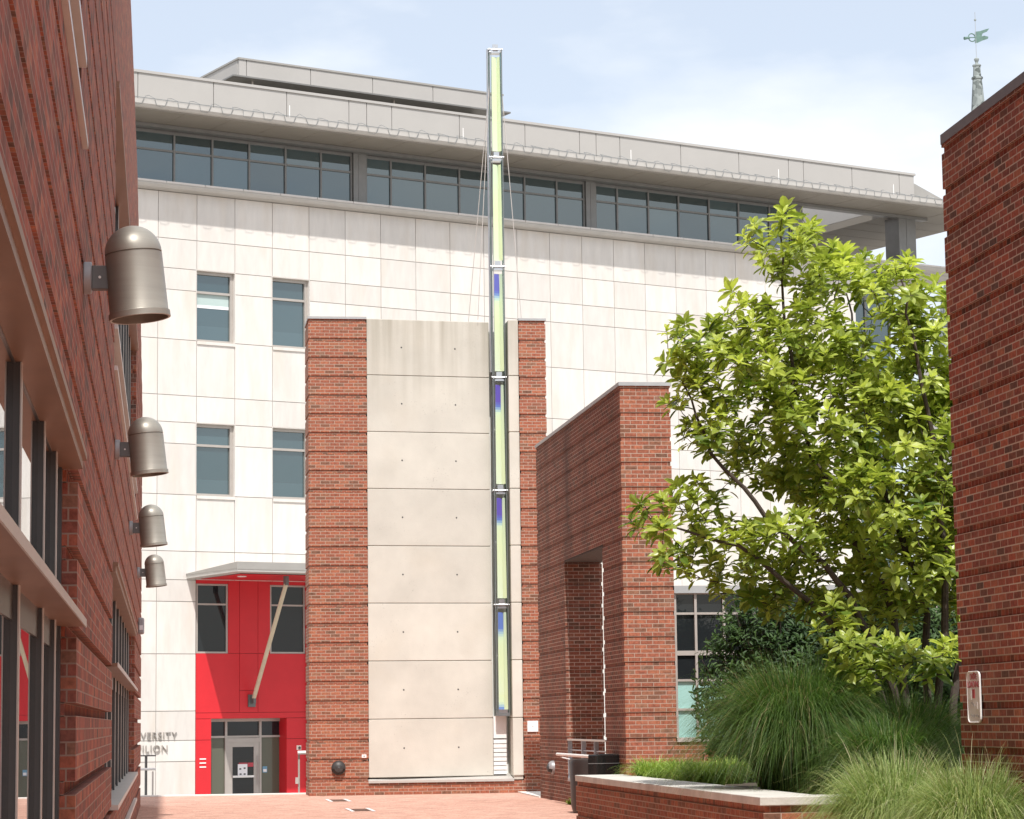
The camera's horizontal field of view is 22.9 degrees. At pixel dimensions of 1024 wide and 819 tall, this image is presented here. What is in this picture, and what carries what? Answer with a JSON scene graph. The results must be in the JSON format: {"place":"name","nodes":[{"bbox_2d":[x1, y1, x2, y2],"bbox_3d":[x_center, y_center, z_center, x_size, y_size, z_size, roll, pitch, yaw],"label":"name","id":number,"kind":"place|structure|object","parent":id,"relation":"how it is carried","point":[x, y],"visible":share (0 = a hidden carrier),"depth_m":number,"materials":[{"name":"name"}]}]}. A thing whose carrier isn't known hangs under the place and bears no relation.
{"place":"outdoors","nodes":[
{"label":"outdoors","id":0,"kind":"place"},
{"bbox_2d":[0,0,142,818],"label":"brick building","id":1,"kind":"structure","parent":0,"point":[71,408],"depth_m":12.43,"materials":[{"name":"red brick"}]},
{"bbox_2d":[0,153,86,818],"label":"window","id":2,"kind":"structure","parent":1,"relation":"in","point":[41,437],"depth_m":9.89,"materials":[{"name":"grey glass"}]},
{"bbox_2d":[61,0,87,148],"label":"window","id":3,"kind":"structure","parent":1,"relation":"in","point":[72,13],"depth_m":12.55,"materials":[{"name":"beige glass"}]},
{"bbox_2d":[105,562,137,818],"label":"window","id":4,"kind":"structure","parent":1,"relation":"in","point":[123,623],"depth_m":29.11,"materials":[{"name":"grey glass"}]},
{"bbox_2d":[113,81,137,519],"bbox_3d":[-4.708,-0.629,30.607,0.180,2.630,16.500,0,-7,-8],"label":"window","id":5,"kind":"structure","parent":1,"relation":"in","point":[126,336],"depth_m":27.46,"materials":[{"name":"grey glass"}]},
{"bbox_2d":[83,226,170,324],"bbox_3d":[-2.138,-0.753,14.041,0.481,0.542,0.342,0,-7,-8],"label":"wall lamp","id":6,"kind":"object","parent":1,"relation":"attached to","point":[129,277],"visible":1,"depth_m":13.93,"materials":[{"name":"grey metal"}]},
{"bbox_2d":[138,618,143,633],"bbox_3d":[-6.305,3.679,42.923,0.110,0.280,0.190,0,-7,-8],"label":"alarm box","id":7,"kind":"object","parent":1,"relation":"attached to","point":[140,625],"visible":0.94,"depth_m":42.84,"materials":[{"name":"metal"}]},
{"bbox_2d":[115,417,168,477],"bbox_3d":[-3.333,0.337,22.741,0.481,0.542,0.342,0,-7,-8],"label":"wall lamp","id":8,"kind":"object","parent":1,"relation":"attached to","point":[143,448],"visible":1,"depth_m":22.62,"materials":[{"name":"grey metal"}]},
{"bbox_2d":[129,504,167,547],"bbox_3d":[-4.568,1.464,31.738,0.481,0.542,0.342,0,-7,-8],"label":"wall lamp","id":9,"kind":"object","parent":1,"relation":"attached to","point":[149,527],"visible":1,"depth_m":31.62,"materials":[{"name":"grey metal"}]},
{"bbox_2d":[137,554,166,587],"bbox_3d":[-5.837,2.621,40.979,0.481,0.542,0.342,0,-7,-8],"label":"wall lamp","id":10,"kind":"object","parent":1,"relation":"attached to","point":[153,571],"visible":1,"depth_m":40.86,"materials":[{"name":"grey metal"}]},
{"bbox_2d":[136,793,577,818],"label":"pavement","id":11,"kind":"structure","parent":0,"point":[464,806],"depth_m":45.59,"materials":[{"name":"brick"}]},
{"bbox_2d":[325,799,349,801],"bbox_3d":[-3.419,7.678,49.628,0.420,0.008,1.500,0,-7,-8],"label":"drain grate","id":12,"kind":"object","parent":11,"relation":"on","point":[331,800],"visible":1,"depth_m":49.47,"materials":[{"name":"grey metal"}]},
{"bbox_2d":[345,808,374,811],"bbox_3d":[-2.649,6.976,44.024,0.420,0.008,1.500,0,-7,-8],"label":"drain grate","id":13,"kind":"object","parent":11,"relation":"on","point":[365,809],"visible":1,"depth_m":43.97,"materials":[{"name":"grey metal"}]},
{"bbox_2d":[518,791,540,797],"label":"kerb","id":14,"kind":"structure","parent":11,"relation":"on","point":[534,793],"depth_m":52.02,"materials":[{"name":"grey concrete"}]},
{"bbox_2d":[556,739,605,780],"bbox_3d":[1.245,6.227,44.694,0.288,0.770,4.320,0,-7,-8],"label":"railing","id":15,"kind":"object","parent":11,"relation":"on","point":[583,750],"visible":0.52,"depth_m":45.12,"materials":[{"name":"metal"}]},
{"bbox_2d":[569,754,619,812],"bbox_3d":[1.401,6.137,41.455,0.902,0.950,0.892,0,-7,-8],"label":"litter bin","id":16,"kind":"object","parent":11,"relation":"on","point":[600,764],"visible":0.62,"depth_m":41.14,"materials":[{"name":"metal"}]},
{"bbox_2d":[535,382,676,802],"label":"portal wall","id":17,"kind":"structure","parent":11,"relation":"on","point":[600,459],"depth_m":42.71,"materials":[{"name":"weathered brick"},{"name":"red brick"},{"name":"grey metal coping"}]},
{"bbox_2d":[546,761,554,773],"bbox_3d":[0.726,6.829,48.168,0.150,0.260,0.260,0,-7,-8],"label":"bulkhead light","id":18,"kind":"object","parent":17,"relation":"attached to","point":[550,767],"visible":1,"depth_m":48.09,"materials":[{"name":"silver metal"}]},
{"bbox_2d":[575,774,845,818],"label":"planter","id":19,"kind":"object","parent":11,"relation":"on","point":[619,796],"visible":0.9,"depth_m":28.31,"materials":[{"name":"red brick"}]},
{"bbox_2d":[609,753,686,778],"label":"lily turf","id":20,"kind":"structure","parent":19,"relation":"on","point":[641,768],"depth_m":33.70,"materials":[{"name":"green plant"}]},
{"bbox_2d":[645,756,732,780],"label":"lily turf","id":21,"kind":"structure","parent":19,"relation":"on","point":[663,770],"depth_m":32.32,"materials":[{"name":"green plant"}]},
{"bbox_2d":[663,757,755,784],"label":"lily turf","id":22,"kind":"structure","parent":19,"relation":"on","point":[702,778],"depth_m":30.82,"materials":[{"name":"green plant"}]},
{"bbox_2d":[695,753,751,783],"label":"lily turf","id":23,"kind":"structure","parent":19,"relation":"on","point":[740,770],"depth_m":32.78,"materials":[{"name":"green plant"}]},
{"bbox_2d":[729,762,759,786],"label":"lily turf","id":24,"kind":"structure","parent":19,"relation":"on","point":[754,775],"depth_m":31.33,"materials":[{"name":"green plant"}]},
{"bbox_2d":[618,196,961,778],"bbox_3d":[3.781,0.973,28.551,5.482,6.776,3.640,5,-9,-41],"label":"magnolia tree","id":25,"kind":"object","parent":19,"relation":"on","point":[803,476],"visible":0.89,"depth_m":28.13,"materials":[{"name":"green plant"}]},
{"bbox_2d":[789,588,962,781],"bbox_3d":[5.332,3.574,33.101,3.705,2.906,2.262,0,-7,-8],"label":"evergreen shrub","id":26,"kind":"object","parent":19,"relation":"on","point":[935,624],"visible":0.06,"depth_m":32.51,"materials":[{"name":"green plant"}]},
{"bbox_2d":[688,578,850,782],"bbox_3d":[4.104,4.399,37.948,2.868,3.837,2.345,-3,-8,20],"label":"evergreen shrub","id":27,"kind":"object","parent":11,"relation":"on","point":[788,634],"visible":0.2,"depth_m":37.48,"materials":[{"name":"green plant"}]},
{"bbox_2d":[673,584,952,765],"bbox_3d":[5.114,4.854,42.493,5.310,3.660,2.630,0,-7,-8],"label":"glazed link","id":28,"kind":"object","parent":11,"relation":"on","point":[695,611],"visible":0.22,"depth_m":41.11,"materials":[{"name":"grey"}]},
{"bbox_2d":[673,592,952,737],"bbox_3d":[5.268,4.157,41.386,5.310,2.348,0.100,0,-7,-8],"label":"window","id":29,"kind":"structure","parent":28,"relation":"in","point":[693,612],"depth_m":41.11,"materials":[{"name":"grey glass"}]},
{"bbox_2d":[304,316,546,795],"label":"tower wall","id":30,"kind":"structure","parent":0,"point":[400,685],"depth_m":53.99,"materials":[{"name":"beige concrete"}]},
{"bbox_2d":[331,761,345,774],"bbox_3d":[-3.637,7.521,52.998,0.300,0.300,0.150,0,-7,-8],"label":"bulkhead light","id":31,"kind":"object","parent":30,"relation":"attached to","point":[338,767],"visible":1,"depth_m":52.97,"materials":[{"name":"grey metal"}]},
{"bbox_2d":[468,44,521,715],"bbox_3d":[-0.416,-0.738,54.910,1.233,14.700,0.409,-3,-7,16],"label":"glass mast","id":32,"kind":"object","parent":30,"relation":"on","point":[500,546],"visible":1,"depth_m":54.87,"materials":[{"name":"glass"}]},
{"bbox_2d":[527,721,537,731],"bbox_3d":[0.442,6.738,53.720,0.230,0.230,0.027,0,-7,-8],"label":"plaque","id":33,"kind":"object","parent":30,"relation":"attached to","point":[532,726],"visible":1,"depth_m":53.71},
{"bbox_2d":[134,57,947,794],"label":"stone clad building","id":34,"kind":"structure","parent":0,"point":[278,203],"depth_m":77.14,"materials":[{"name":"stone"}]},
{"bbox_2d":[195,584,227,652],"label":"window","id":35,"kind":"structure","parent":34,"relation":"in","point":[211,628],"depth_m":73.72,"materials":[{"name":"grey glass"}]},
{"bbox_2d":[195,422,234,499],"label":"window","id":36,"kind":"structure","parent":34,"relation":"in","point":[215,443],"depth_m":74.42,"materials":[{"name":"blue glass"}]},
{"bbox_2d":[196,269,235,346],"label":"window","id":37,"kind":"structure","parent":34,"relation":"in","point":[215,291],"depth_m":74.99,"materials":[{"name":"blue glass"}]},
{"bbox_2d":[227,738,258,793],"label":"door","id":38,"kind":"structure","parent":34,"relation":"in","point":[242,753],"depth_m":74.13,"materials":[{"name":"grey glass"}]},
{"bbox_2d":[136,127,351,200],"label":"window","id":39,"kind":"structure","parent":34,"relation":"in","point":[166,156],"depth_m":76.11,"materials":[{"name":"blue glass"}]},
{"bbox_2d":[270,585,304,653],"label":"window","id":40,"kind":"structure","parent":34,"relation":"in","point":[289,635],"depth_m":75.03,"materials":[{"name":"grey glass"}]},
{"bbox_2d":[271,427,305,502],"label":"window","id":41,"kind":"structure","parent":34,"relation":"in","point":[288,444],"depth_m":75.69,"materials":[{"name":"blue glass"}]},
{"bbox_2d":[271,276,309,351],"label":"window","id":42,"kind":"structure","parent":34,"relation":"in","point":[290,296],"depth_m":76.28,"materials":[{"name":"blue glass"}]},
{"bbox_2d":[366,155,584,226],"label":"window","id":43,"kind":"structure","parent":34,"relation":"in","point":[389,181],"depth_m":80.22,"materials":[{"name":"blue glass"}]},
{"bbox_2d":[596,183,791,248],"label":"window","id":44,"kind":"structure","parent":34,"relation":"in","point":[620,208],"depth_m":84.54,"materials":[{"name":"blue glass"}]},
{"bbox_2d":[855,275,895,578],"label":"window","id":45,"kind":"structure","parent":34,"relation":"in","point":[861,312],"depth_m":89.25,"materials":[{"name":"blue glass"}]},
{"bbox_2d":[131,0,1023,582],"label":"sky","id":46,"kind":"structure","parent":0,"point":[878,84],"materials":[{"name":"blue"}]},
{"bbox_2d":[644,645,951,805],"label":"maiden grass","id":47,"kind":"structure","parent":0,"point":[769,721],"depth_m":26.66,"materials":[{"name":"green plant"}]},
{"bbox_2d":[782,707,964,793],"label":"maiden grass","id":48,"kind":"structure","parent":0,"point":[910,735],"depth_m":25.23,"materials":[{"name":"green plant"}]},
{"bbox_2d":[784,734,972,818],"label":"fountain grass","id":49,"kind":"object","parent":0,"point":[851,802],"depth_m":22.84,"materials":[{"name":"green plant"}]},
{"bbox_2d":[806,678,964,790],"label":"maiden grass","id":50,"kind":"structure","parent":0,"point":[947,720],"depth_m":26.68,"materials":[{"name":"green plant"}]},
{"bbox_2d":[863,733,1023,818],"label":"fountain grass","id":51,"kind":"object","parent":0,"point":[968,796],"depth_m":21.70,"materials":[{"name":"green plant"}]},
{"bbox_2d":[940,72,1023,818],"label":"brick wall","id":52,"kind":"structure","parent":0,"point":[982,144],"depth_m":22.78,"materials":[{"name":"red brick"}]},
{"bbox_2d":[966,671,981,722],"bbox_3d":[4.227,2.630,23.101,0.018,0.472,0.372,0,-7,-8],"label":"wall sign","id":53,"kind":"object","parent":52,"relation":"attached to","point":[974,701],"visible":1,"depth_m":23.09,"materials":[{"name":"white metal"}]},
{"bbox_3d":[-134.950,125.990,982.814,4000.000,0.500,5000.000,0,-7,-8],"label":"ground","id":54,"kind":"structure","parent":0,"visible":0},
{"bbox_2d":[141,755,155,794],"bbox_3d":[-8.200,8.676,56.177,0.550,1.960,0.268,0,-7,-8],"label":"handrail","id":55,"kind":"object","parent":54,"relation":"on","point":[145,769],"visible":0.6,"depth_m":56.27,"materials":[{"name":"silver metal"}]},
{"bbox_2d":[140,793,305,796],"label":"kerb","id":56,"kind":"structure","parent":54,"relation":"on","point":[221,794],"depth_m":54.23,"materials":[{"name":"grey concrete"}]},
{"bbox_2d":[295,745,305,792],"bbox_3d":[-4.632,8.579,56.444,0.410,2.130,0.130,0,-7,-8],"label":"handrail","id":57,"kind":"object","parent":54,"relation":"on","point":[297,780],"visible":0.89,"depth_m":56.50,"materials":[{"name":"silver metal"}]},
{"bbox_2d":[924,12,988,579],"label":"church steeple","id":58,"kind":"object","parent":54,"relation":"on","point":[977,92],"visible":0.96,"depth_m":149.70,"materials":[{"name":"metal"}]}
]}

